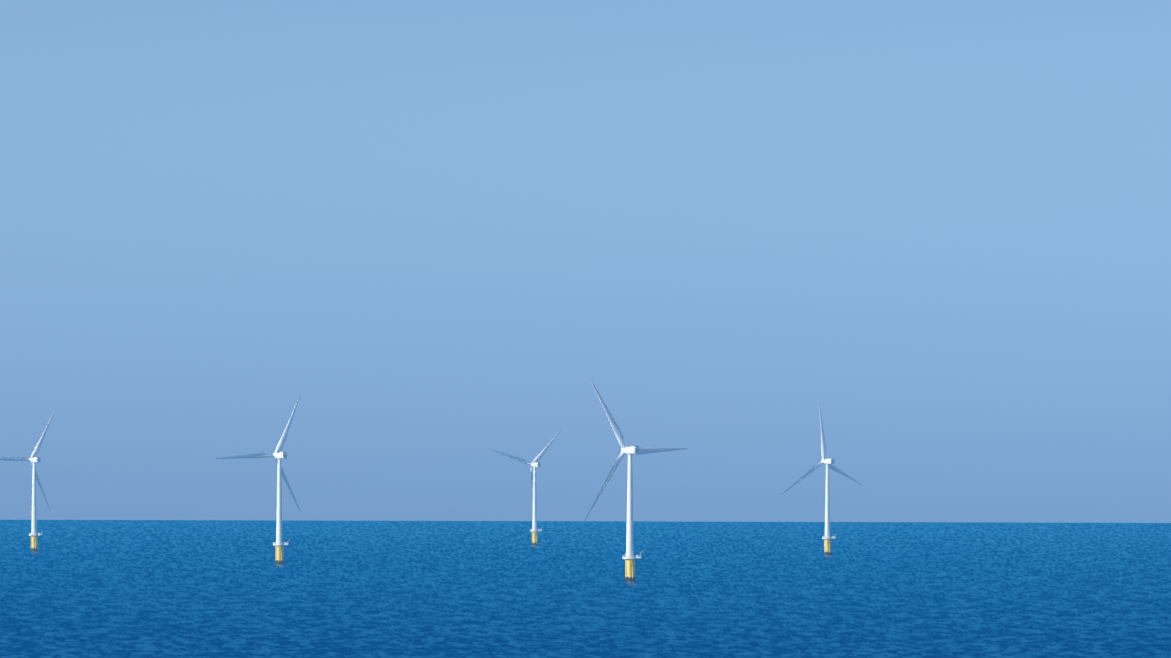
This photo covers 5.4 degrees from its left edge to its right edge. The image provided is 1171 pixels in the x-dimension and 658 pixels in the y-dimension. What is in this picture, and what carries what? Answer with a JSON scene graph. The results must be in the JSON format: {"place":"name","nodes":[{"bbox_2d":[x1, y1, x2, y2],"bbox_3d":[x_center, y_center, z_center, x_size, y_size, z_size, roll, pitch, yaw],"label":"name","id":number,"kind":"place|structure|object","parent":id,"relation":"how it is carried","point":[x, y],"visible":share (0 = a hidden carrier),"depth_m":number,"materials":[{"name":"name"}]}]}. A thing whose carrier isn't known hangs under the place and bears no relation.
{"place":"outdoors","nodes":[
{"label":"outdoors","id":0,"kind":"place"},
{"bbox_2d":[0,520,1170,657],"bbox_3d":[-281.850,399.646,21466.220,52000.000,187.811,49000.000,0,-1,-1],"label":"sea","id":1,"kind":"structure","parent":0,"point":[232,589],"depth_m":6044.24,"materials":[{"name":"liquid"}]},
{"bbox_2d":[0,410,54,550],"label":"wind turbine","id":2,"kind":"object","parent":1,"relation":"on","point":[34,534],"visible":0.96,"depth_m":9454.99,"materials":[{"name":"metal"}]},
{"bbox_2d":[215,393,300,563],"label":"wind turbine","id":3,"kind":"object","parent":1,"relation":"on","point":[279,544],"visible":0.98,"depth_m":7940.22,"materials":[{"name":"metal"}]},
{"bbox_2d":[490,430,560,545],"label":"wind turbine","id":4,"kind":"object","parent":1,"relation":"on","point":[534,464],"visible":1,"depth_m":10708.48,"materials":[{"name":"metal"}]},
{"bbox_2d":[584,379,687,581],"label":"wind turbine","id":5,"kind":"object","parent":1,"relation":"on","point":[629,557],"visible":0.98,"depth_m":6583.54,"materials":[{"name":"metal"}]},
{"bbox_2d":[781,403,861,554],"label":"wind turbine","id":6,"kind":"object","parent":1,"relation":"on","point":[827,538],"visible":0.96,"depth_m":9226.02,"materials":[{"name":"metal"}]},
{"bbox_2d":[0,0,1170,522],"label":"sky","id":7,"kind":"structure","parent":0,"point":[942,228],"materials":[{"name":"blue"}]}
]}

